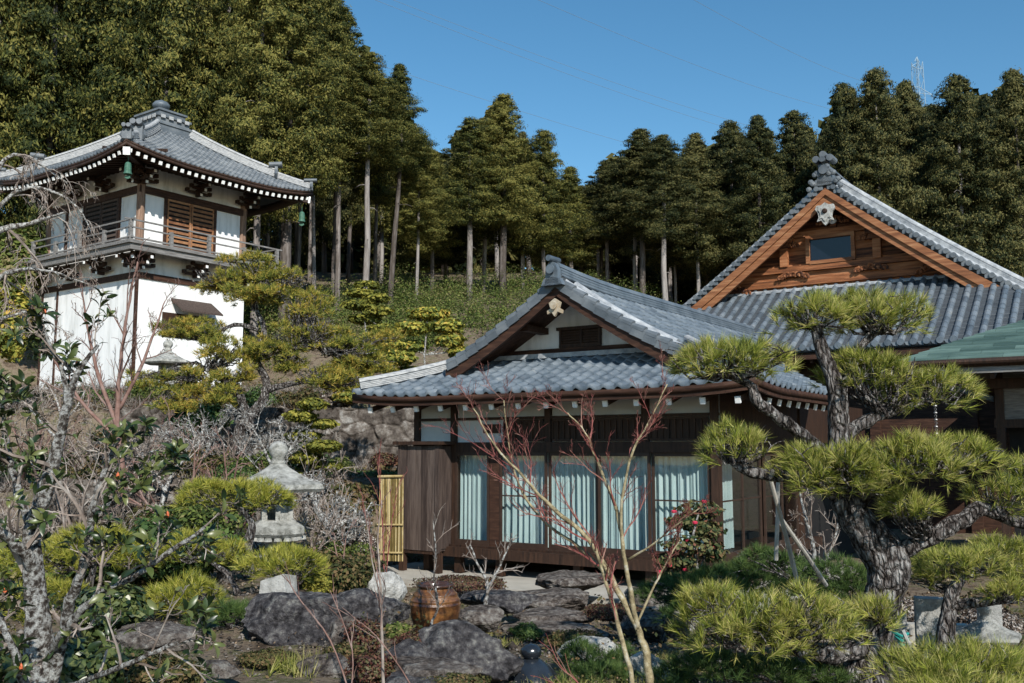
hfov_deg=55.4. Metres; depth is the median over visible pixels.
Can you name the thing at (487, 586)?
bare plum
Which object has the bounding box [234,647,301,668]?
moss clump
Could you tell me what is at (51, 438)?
bare shrub
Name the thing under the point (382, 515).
red shoots
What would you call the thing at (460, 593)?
rock
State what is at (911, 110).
cypress tree
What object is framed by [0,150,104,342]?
weeping cherry
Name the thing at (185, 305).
lower window
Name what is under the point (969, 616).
azalea bush
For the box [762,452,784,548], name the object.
glass door
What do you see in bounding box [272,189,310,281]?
cypress tree
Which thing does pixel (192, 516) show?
evergreen bush
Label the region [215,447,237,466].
evergreen bush
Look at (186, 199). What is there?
temple tower
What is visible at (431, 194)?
cypress tree
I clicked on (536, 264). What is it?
cypress tree
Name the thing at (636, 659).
rock
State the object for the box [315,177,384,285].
cypress tree
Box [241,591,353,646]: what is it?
rock
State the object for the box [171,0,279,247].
cypress tree
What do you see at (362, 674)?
azalea bush
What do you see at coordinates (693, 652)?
rock
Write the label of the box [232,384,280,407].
evergreen bush
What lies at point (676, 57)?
power line
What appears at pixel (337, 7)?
cypress tree
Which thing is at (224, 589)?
rock
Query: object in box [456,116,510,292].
cypress tree
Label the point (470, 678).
azalea bush
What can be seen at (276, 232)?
cypress tree
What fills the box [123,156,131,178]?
wind bell
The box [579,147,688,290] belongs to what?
cypress tree
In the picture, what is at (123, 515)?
bare shrub
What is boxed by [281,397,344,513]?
topiary tree
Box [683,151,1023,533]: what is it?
hall
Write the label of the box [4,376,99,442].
bare tree
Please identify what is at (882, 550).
pine tree
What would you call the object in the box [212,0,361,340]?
cypress tree
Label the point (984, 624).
stone lantern
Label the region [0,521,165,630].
pine tree
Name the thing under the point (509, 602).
rock
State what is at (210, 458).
evergreen bush
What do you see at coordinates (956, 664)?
pine
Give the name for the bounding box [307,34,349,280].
cypress tree
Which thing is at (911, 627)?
curb wall
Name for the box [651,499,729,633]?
camellia bush
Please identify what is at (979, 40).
sky
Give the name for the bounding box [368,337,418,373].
topiary tree
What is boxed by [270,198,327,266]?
cypress tree
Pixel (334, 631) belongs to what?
rock
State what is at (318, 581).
azalea bush
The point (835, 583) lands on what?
pine
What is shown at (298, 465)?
evergreen bush
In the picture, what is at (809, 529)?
bare shrub
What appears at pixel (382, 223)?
cypress tree
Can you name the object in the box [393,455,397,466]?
azalea bush
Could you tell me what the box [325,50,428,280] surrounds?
cypress tree
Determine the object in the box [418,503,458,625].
sapling
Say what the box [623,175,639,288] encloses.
cypress tree
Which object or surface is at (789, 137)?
cypress tree
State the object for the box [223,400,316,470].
bare tree
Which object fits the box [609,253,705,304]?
cypress tree
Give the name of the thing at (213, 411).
azalea bush
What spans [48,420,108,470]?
bare shrub
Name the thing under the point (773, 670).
pine
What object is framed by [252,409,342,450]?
bare shrub
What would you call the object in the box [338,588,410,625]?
rock
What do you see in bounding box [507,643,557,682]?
glazed finial
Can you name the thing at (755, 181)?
cypress tree
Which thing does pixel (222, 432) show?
bare shrub
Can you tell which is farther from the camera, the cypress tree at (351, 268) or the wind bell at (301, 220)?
the cypress tree at (351, 268)
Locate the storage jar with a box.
[409,581,460,630]
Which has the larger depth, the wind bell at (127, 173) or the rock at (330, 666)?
the wind bell at (127, 173)
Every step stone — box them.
[498,620,610,637]
[513,606,593,622]
[516,587,588,610]
[535,570,609,590]
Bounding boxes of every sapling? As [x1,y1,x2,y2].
[364,488,390,682]
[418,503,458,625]
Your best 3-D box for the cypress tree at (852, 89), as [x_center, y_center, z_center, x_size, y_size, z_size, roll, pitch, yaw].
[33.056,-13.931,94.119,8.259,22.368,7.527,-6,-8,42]
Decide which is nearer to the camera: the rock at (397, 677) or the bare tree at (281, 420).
the rock at (397, 677)
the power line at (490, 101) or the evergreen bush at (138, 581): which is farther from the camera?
the power line at (490, 101)
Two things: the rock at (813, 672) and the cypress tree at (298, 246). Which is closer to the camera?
the rock at (813, 672)
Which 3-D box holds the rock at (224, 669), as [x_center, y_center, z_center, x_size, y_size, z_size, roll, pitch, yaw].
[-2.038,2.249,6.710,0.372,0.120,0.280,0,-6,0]
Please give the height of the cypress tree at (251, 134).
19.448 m
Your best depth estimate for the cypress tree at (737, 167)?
68.33 m
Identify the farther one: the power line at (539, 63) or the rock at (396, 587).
the power line at (539, 63)
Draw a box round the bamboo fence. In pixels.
[377,475,403,560]
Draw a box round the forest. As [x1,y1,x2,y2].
[7,36,1023,303]
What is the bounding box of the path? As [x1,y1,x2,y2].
[381,562,857,613]
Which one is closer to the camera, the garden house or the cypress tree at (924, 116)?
the garden house
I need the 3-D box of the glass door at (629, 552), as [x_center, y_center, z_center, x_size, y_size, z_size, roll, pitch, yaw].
[1.926,2.785,16.748,1.000,1.740,0.040,-4,-8,33]
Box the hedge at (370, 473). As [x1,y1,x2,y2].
[342,469,397,481]
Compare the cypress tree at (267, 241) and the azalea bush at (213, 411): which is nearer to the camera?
the azalea bush at (213, 411)
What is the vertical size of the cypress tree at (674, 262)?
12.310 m
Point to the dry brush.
(128, 404)
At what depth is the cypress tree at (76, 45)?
58.43 m
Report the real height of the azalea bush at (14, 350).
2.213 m
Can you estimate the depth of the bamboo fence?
18.14 m
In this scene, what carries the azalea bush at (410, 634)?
on the ground at (314, 357)
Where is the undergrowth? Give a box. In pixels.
[2,258,681,368]
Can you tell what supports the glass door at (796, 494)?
in the garden house
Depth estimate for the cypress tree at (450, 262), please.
65.73 m
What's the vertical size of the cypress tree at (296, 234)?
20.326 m
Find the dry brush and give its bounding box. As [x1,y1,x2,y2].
[0,379,405,554]
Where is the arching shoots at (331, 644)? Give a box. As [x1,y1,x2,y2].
[277,562,409,682]
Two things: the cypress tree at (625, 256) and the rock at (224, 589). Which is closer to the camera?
the rock at (224, 589)
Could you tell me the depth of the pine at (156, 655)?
6.40 m
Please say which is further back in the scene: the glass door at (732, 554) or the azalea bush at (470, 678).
the glass door at (732, 554)
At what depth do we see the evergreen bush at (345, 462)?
21.84 m
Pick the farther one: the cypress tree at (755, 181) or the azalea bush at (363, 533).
the cypress tree at (755, 181)
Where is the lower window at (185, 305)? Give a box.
[162,298,222,338]
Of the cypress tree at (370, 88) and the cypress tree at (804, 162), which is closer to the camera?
the cypress tree at (370, 88)
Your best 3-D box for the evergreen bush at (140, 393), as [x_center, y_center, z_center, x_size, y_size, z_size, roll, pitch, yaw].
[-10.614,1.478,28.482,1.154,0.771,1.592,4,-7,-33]
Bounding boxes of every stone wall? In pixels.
[32,477,260,529]
[120,407,413,468]
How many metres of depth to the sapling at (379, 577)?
5.88 m
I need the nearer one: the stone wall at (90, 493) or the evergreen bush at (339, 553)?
the evergreen bush at (339, 553)
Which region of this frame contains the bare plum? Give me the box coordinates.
[463,529,527,604]
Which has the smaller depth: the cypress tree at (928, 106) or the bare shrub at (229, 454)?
the bare shrub at (229, 454)
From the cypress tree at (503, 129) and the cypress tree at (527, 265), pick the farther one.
the cypress tree at (527, 265)
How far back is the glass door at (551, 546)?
17.46 m
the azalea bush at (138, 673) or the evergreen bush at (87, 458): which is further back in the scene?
the evergreen bush at (87, 458)
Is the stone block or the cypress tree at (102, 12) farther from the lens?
the cypress tree at (102, 12)
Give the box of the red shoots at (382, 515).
[356,438,407,571]
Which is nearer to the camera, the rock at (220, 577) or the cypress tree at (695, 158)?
the rock at (220, 577)
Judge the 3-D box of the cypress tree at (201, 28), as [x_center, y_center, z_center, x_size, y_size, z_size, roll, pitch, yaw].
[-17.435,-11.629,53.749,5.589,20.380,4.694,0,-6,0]
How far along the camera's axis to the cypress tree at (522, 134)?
63.06 m
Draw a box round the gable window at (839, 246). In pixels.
[805,231,855,264]
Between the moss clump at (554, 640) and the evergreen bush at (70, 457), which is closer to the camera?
the moss clump at (554, 640)
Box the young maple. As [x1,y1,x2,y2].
[421,340,716,682]
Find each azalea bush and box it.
[0,226,47,293]
[0,283,36,362]
[0,632,133,682]
[73,583,153,638]
[90,424,148,452]
[118,653,205,682]
[164,400,233,440]
[302,568,333,592]
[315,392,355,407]
[322,642,370,663]
[324,479,377,525]
[339,526,380,555]
[339,617,385,651]
[344,650,395,682]
[368,452,395,469]
[385,621,411,638]
[390,628,420,645]
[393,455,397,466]
[417,672,491,682]
[507,621,544,640]
[901,596,913,621]
[956,607,1023,632]
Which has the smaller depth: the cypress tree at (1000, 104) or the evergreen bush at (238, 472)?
the evergreen bush at (238, 472)
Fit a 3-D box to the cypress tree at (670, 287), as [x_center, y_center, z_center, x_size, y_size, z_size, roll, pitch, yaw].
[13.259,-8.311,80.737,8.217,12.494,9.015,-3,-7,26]
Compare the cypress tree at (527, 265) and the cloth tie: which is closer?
the cloth tie
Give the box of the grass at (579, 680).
[400,622,765,682]
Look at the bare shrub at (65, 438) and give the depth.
20.95 m
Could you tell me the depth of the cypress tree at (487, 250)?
93.35 m
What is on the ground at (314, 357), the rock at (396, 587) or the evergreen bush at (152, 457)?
the evergreen bush at (152, 457)
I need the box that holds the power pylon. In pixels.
[911,57,931,105]
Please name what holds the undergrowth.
on the ground at (314, 357)
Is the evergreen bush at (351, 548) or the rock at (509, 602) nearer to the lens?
the rock at (509, 602)
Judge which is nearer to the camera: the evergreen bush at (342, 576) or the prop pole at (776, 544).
the prop pole at (776, 544)
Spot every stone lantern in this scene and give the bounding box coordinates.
[142,340,189,391]
[244,441,323,565]
[956,606,1021,656]
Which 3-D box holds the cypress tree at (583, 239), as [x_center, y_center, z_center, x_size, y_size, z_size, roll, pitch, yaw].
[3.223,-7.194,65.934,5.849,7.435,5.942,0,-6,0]
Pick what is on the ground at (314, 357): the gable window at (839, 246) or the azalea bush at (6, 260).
the azalea bush at (6, 260)
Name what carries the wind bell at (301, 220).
hanging from the temple tower
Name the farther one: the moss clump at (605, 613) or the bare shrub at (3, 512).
the bare shrub at (3, 512)
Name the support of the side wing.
on the ground at (314, 357)
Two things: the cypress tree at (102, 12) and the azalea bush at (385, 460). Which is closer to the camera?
the azalea bush at (385, 460)
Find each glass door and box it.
[455,452,489,545]
[499,452,547,549]
[548,452,597,552]
[597,453,651,556]
[651,453,710,559]
[721,453,744,559]
[739,453,762,551]
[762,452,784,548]
[778,452,798,542]
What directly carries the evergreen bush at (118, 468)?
on the ground at (314, 357)
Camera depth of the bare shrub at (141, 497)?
16.00 m
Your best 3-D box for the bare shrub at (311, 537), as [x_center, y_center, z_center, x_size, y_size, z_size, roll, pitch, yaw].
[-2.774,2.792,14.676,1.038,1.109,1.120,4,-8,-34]
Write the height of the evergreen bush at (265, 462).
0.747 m
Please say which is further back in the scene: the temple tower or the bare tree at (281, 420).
the temple tower
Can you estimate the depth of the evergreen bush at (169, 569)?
11.07 m
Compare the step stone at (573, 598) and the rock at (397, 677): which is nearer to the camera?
the rock at (397, 677)
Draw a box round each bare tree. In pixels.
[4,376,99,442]
[7,237,181,496]
[63,424,174,478]
[131,430,209,504]
[149,399,239,474]
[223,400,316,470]
[254,413,319,452]
[293,469,384,550]
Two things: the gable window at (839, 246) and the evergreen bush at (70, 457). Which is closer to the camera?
the evergreen bush at (70, 457)
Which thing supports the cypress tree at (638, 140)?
on the ground at (314, 357)
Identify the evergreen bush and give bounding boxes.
[0,445,67,482]
[0,536,139,591]
[59,459,126,479]
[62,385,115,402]
[62,443,84,466]
[82,451,109,466]
[93,510,245,583]
[95,533,164,586]
[100,459,150,475]
[107,502,178,531]
[117,449,164,467]
[128,383,167,401]
[147,495,256,535]
[150,444,223,476]
[210,461,255,479]
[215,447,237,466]
[219,452,269,476]
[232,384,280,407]
[253,442,331,477]
[275,385,323,408]
[275,545,386,594]
[299,551,362,571]
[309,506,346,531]
[314,537,376,562]
[324,456,356,476]
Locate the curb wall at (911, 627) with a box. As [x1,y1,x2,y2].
[893,622,966,645]
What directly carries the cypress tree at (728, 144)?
on the ground at (314, 357)
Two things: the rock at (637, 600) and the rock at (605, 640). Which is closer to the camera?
the rock at (605, 640)
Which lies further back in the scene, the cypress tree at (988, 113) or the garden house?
the cypress tree at (988, 113)
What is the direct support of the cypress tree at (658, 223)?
on the ground at (314, 357)
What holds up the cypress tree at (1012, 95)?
on the ground at (314, 357)
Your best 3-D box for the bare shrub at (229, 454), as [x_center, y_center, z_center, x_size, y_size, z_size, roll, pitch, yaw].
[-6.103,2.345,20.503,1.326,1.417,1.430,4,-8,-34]
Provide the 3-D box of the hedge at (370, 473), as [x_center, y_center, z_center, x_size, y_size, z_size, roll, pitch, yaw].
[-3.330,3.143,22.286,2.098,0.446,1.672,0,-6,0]
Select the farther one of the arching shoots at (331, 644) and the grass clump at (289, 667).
the grass clump at (289, 667)
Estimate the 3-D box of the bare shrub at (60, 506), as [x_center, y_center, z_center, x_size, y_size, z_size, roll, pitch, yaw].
[-7.088,2.470,16.040,1.584,1.691,1.708,-2,-7,21]
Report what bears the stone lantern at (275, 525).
on the ground at (314, 357)
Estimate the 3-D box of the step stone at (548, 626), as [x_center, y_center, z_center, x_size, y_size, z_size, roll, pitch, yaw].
[0.463,3.223,10.812,1.241,0.175,0.647,0,-6,0]
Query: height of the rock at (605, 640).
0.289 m
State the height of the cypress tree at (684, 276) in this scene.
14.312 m
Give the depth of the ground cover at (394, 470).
14.64 m
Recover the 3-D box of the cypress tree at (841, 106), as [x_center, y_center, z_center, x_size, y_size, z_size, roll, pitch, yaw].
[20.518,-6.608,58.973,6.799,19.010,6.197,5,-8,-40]
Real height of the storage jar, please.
0.476 m
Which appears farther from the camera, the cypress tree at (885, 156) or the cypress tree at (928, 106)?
the cypress tree at (928, 106)
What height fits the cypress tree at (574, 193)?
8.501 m
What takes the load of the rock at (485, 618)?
on the ground at (314, 357)
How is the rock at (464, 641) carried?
on the ground at (314, 357)
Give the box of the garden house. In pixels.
[352,255,863,581]
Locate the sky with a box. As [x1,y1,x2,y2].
[3,0,1023,269]
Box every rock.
[112,621,203,652]
[186,584,230,602]
[196,660,241,678]
[216,556,233,584]
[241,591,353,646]
[296,652,351,677]
[324,615,370,646]
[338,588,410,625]
[365,638,429,682]
[367,571,406,600]
[386,671,466,682]
[392,656,483,676]
[418,619,523,682]
[457,583,505,597]
[458,604,503,632]
[460,590,538,613]
[556,635,617,661]
[616,611,689,642]
[624,587,662,606]
[630,651,674,682]
[679,647,720,671]
[779,658,836,682]
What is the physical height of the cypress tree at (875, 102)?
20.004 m
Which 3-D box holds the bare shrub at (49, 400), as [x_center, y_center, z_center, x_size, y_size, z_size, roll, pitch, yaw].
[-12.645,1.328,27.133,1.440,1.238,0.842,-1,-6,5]
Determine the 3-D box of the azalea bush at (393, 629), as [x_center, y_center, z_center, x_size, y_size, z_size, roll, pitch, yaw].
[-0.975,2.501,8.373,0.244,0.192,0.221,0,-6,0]
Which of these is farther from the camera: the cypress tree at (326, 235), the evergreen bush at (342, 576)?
the cypress tree at (326, 235)
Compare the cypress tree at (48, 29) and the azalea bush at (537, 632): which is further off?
the cypress tree at (48, 29)
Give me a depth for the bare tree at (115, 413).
15.52 m
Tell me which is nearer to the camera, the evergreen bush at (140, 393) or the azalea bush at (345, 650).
the azalea bush at (345, 650)
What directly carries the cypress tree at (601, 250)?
on the ground at (314, 357)
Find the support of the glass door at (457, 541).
in the garden house
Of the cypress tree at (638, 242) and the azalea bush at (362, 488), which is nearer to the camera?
the azalea bush at (362, 488)
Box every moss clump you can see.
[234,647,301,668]
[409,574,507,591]
[542,627,603,649]
[582,603,641,621]
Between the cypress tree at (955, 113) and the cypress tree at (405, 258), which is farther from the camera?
the cypress tree at (405, 258)
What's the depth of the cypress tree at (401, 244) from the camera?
71.79 m
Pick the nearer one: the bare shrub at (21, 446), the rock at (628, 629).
the rock at (628, 629)
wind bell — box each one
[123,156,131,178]
[298,211,304,225]
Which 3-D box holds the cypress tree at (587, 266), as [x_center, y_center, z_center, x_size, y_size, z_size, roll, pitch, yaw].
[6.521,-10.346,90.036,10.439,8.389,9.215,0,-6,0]
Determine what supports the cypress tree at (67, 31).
on the ground at (314, 357)
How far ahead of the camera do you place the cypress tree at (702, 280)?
92.25 m
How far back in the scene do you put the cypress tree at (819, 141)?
94.50 m
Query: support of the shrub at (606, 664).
on the ground at (314, 357)
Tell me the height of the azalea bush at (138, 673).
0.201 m
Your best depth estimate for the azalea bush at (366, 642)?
7.73 m
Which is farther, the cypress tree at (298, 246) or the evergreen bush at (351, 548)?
the cypress tree at (298, 246)
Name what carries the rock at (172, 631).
on the ground at (314, 357)
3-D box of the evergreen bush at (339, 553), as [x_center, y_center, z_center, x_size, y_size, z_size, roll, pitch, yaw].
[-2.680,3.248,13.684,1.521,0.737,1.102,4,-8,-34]
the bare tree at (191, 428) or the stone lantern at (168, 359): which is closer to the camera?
the bare tree at (191, 428)
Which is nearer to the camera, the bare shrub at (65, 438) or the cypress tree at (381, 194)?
the bare shrub at (65, 438)
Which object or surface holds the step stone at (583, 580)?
on the ground cover at (394, 470)
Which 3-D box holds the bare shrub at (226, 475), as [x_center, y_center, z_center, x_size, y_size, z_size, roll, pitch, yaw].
[-4.425,2.315,15.468,1.126,1.922,2.394,5,-8,-36]
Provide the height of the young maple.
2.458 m
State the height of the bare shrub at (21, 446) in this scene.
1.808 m
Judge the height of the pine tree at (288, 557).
0.949 m
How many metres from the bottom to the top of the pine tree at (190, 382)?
5.248 m
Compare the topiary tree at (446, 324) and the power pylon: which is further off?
the power pylon
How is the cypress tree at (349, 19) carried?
on the ground at (314, 357)
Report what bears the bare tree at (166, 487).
on the ground at (314, 357)
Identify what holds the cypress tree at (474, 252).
on the ground at (314, 357)
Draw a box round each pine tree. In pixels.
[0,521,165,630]
[116,248,406,457]
[143,565,232,619]
[152,525,331,595]
[171,473,299,575]
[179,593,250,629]
[660,283,1023,682]
[909,528,1023,648]
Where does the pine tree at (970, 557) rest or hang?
on the ground at (314, 357)
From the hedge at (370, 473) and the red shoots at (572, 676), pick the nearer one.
the red shoots at (572, 676)
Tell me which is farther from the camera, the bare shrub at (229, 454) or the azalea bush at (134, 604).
the bare shrub at (229, 454)
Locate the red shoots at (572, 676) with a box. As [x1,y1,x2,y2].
[530,633,578,682]
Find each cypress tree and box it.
[0,0,57,294]
[0,0,125,309]
[0,0,172,226]
[21,0,73,134]
[57,11,99,120]
[63,0,227,140]
[86,9,158,139]
[138,0,174,110]
[171,0,221,135]
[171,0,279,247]
[206,0,332,339]
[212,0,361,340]
[219,77,304,285]
[238,27,283,310]
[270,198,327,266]
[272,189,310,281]
[276,0,343,310]
[291,0,358,273]
[294,18,325,303]
[298,0,370,317]
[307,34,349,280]
[312,4,392,318]
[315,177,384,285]
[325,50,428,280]
[331,45,397,295]
[340,49,364,273]
[342,84,411,289]
[342,85,415,282]
[347,136,399,273]
[370,62,437,306]
[377,207,440,274]
[379,137,451,278]
[381,139,464,307]
[391,153,488,274]
[392,149,466,288]
[402,158,479,287]
[431,116,513,300]
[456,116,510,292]
[458,93,553,298]
[464,118,514,277]
[473,237,506,272]
[476,136,539,272]
[487,131,555,290]
[498,129,596,286]
[511,169,590,272]
[513,146,531,273]
[526,183,600,265]
[538,165,604,268]
[561,158,638,282]
[568,185,617,276]
[575,202,637,274]
[578,187,637,280]
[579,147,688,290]
[592,128,691,293]
[592,181,631,279]
[603,169,660,291]
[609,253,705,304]
[618,134,710,300]
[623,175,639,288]
[624,157,707,302]
[628,243,672,301]
[649,147,712,287]
[650,132,754,292]
[670,149,734,284]
[681,119,778,278]
[693,134,722,284]
[714,132,764,237]
[716,114,795,259]
[745,128,794,230]
[765,109,821,222]
[784,134,819,208]
[811,135,823,163]
[812,81,883,196]
[816,128,837,164]
[839,65,945,231]
[850,86,858,106]
[860,115,911,199]
[880,79,955,235]
[883,92,970,233]
[908,73,1023,271]
[924,103,936,119]
[928,106,983,247]
[948,67,1023,277]
[958,94,1021,263]
[964,99,999,247]
[990,85,1006,245]
[1001,111,1023,201]
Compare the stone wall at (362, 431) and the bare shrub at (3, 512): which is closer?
the bare shrub at (3, 512)
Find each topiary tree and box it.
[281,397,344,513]
[319,364,371,407]
[342,280,395,407]
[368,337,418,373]
[392,305,467,364]
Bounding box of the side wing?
[902,320,1023,577]
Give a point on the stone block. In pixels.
(279, 583)
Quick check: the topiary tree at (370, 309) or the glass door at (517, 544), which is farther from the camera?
the topiary tree at (370, 309)
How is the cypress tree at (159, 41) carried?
on the ground at (314, 357)
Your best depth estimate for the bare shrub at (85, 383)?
27.61 m
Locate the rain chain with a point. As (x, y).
(935, 419)
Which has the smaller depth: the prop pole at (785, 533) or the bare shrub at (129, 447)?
the prop pole at (785, 533)
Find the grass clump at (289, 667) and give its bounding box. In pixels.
[243,642,338,677]
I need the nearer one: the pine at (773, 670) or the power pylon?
the pine at (773, 670)
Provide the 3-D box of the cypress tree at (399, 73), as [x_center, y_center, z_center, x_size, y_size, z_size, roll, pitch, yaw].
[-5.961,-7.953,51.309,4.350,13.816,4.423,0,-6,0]
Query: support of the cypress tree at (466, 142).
on the ground at (314, 357)
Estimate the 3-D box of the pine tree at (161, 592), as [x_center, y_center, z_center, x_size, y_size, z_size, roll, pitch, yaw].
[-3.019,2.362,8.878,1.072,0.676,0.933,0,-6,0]
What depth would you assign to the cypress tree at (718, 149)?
96.40 m
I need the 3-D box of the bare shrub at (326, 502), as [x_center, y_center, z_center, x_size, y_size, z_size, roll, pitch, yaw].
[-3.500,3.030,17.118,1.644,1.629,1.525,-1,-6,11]
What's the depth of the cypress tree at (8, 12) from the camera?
45.83 m
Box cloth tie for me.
[891,630,910,649]
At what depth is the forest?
95.04 m
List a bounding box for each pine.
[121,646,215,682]
[627,557,788,640]
[635,644,866,682]
[725,539,866,628]
[856,630,1023,682]
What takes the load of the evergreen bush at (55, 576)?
on the ground at (314, 357)
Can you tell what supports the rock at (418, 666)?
on the ground at (314, 357)
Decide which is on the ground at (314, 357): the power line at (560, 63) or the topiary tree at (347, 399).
the topiary tree at (347, 399)
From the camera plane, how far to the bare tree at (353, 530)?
15.49 m
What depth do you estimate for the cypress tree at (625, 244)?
79.15 m
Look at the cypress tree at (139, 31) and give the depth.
55.55 m
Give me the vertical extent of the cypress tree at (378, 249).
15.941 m
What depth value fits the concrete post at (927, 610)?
8.90 m
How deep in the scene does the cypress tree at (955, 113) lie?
58.77 m
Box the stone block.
[259,574,296,593]
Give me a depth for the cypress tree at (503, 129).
58.87 m
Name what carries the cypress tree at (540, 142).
on the ground at (314, 357)
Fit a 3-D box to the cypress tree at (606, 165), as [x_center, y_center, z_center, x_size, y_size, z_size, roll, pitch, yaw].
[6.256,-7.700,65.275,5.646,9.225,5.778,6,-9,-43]
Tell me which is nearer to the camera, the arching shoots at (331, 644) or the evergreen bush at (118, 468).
the arching shoots at (331, 644)
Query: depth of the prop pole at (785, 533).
7.74 m
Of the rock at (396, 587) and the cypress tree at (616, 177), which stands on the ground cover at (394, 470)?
the rock at (396, 587)
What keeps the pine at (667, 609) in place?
on the ground at (314, 357)
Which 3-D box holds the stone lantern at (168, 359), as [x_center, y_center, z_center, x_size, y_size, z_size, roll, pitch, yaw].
[-10.288,0.863,29.081,1.283,1.852,1.482,1,-6,-6]
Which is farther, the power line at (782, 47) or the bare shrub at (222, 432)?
the power line at (782, 47)
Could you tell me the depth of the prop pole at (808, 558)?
8.25 m
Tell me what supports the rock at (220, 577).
on the ground at (314, 357)
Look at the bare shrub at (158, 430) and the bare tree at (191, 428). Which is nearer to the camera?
the bare tree at (191, 428)
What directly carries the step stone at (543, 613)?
on the ground at (314, 357)
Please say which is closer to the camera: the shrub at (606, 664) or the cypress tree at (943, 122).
the shrub at (606, 664)
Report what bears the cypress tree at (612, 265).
on the ground at (314, 357)
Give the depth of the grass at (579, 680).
7.23 m
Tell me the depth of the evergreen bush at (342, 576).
11.23 m
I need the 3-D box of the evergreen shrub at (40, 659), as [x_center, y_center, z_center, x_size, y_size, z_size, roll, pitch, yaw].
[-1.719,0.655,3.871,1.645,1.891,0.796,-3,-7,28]
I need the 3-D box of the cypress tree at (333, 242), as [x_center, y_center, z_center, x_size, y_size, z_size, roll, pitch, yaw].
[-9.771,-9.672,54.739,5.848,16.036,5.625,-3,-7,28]
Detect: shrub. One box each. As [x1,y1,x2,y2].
[0,286,252,682]
[0,402,78,486]
[0,486,31,535]
[12,406,91,453]
[20,402,107,466]
[27,442,135,532]
[33,368,77,406]
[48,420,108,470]
[54,366,100,403]
[83,411,162,476]
[89,488,172,529]
[90,405,174,455]
[105,425,245,517]
[159,397,215,456]
[172,406,257,454]
[188,423,251,461]
[204,426,263,540]
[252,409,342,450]
[290,429,365,510]
[293,467,356,534]
[296,492,364,549]
[313,518,373,565]
[550,634,641,682]
[770,468,840,599]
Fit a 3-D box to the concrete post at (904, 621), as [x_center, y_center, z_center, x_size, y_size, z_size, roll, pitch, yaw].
[3.887,2.942,9.736,0.103,0.428,0.180,-2,-7,17]
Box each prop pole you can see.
[769,481,801,592]
[774,482,779,560]
[784,520,827,586]
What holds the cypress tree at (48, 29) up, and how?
on the ground at (314, 357)
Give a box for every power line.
[376,0,739,131]
[377,64,624,142]
[394,0,777,133]
[539,0,829,108]
[695,0,930,96]
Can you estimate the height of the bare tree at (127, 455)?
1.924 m
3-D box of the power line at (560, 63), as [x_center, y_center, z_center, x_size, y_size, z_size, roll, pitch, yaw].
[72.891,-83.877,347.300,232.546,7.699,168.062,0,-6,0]
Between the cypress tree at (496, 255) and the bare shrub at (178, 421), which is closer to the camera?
the bare shrub at (178, 421)
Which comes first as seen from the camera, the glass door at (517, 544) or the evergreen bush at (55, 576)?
the evergreen bush at (55, 576)
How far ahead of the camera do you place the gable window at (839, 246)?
33.19 m
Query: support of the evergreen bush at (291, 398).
on the ground at (314, 357)
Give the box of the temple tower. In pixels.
[0,100,316,389]
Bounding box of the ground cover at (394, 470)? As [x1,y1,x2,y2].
[0,376,1023,682]
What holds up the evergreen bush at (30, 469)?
on the ground at (314, 357)
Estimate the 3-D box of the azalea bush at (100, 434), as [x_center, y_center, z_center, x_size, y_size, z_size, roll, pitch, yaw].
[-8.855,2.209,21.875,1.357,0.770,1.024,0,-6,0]
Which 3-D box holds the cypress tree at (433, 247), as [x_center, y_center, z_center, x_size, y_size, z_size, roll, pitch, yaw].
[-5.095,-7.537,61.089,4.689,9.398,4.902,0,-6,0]
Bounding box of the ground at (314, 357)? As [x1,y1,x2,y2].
[0,269,1023,682]
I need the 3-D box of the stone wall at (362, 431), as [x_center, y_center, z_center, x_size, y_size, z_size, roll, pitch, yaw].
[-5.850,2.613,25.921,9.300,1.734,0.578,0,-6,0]
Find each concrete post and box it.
[895,613,906,647]
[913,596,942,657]
[976,605,1002,647]
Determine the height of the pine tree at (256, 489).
1.194 m
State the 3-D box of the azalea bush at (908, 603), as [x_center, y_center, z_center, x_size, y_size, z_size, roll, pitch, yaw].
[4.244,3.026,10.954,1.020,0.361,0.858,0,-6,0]
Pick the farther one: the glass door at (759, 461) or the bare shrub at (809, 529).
the glass door at (759, 461)
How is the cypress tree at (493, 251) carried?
on the ground at (314, 357)
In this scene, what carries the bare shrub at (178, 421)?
on the ground at (314, 357)
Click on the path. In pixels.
(524, 580)
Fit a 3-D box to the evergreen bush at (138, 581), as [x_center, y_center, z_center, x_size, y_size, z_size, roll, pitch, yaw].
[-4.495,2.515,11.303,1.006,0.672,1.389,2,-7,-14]
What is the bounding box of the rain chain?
[933,405,938,433]
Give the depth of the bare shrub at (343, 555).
13.95 m
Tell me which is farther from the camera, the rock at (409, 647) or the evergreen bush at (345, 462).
the evergreen bush at (345, 462)

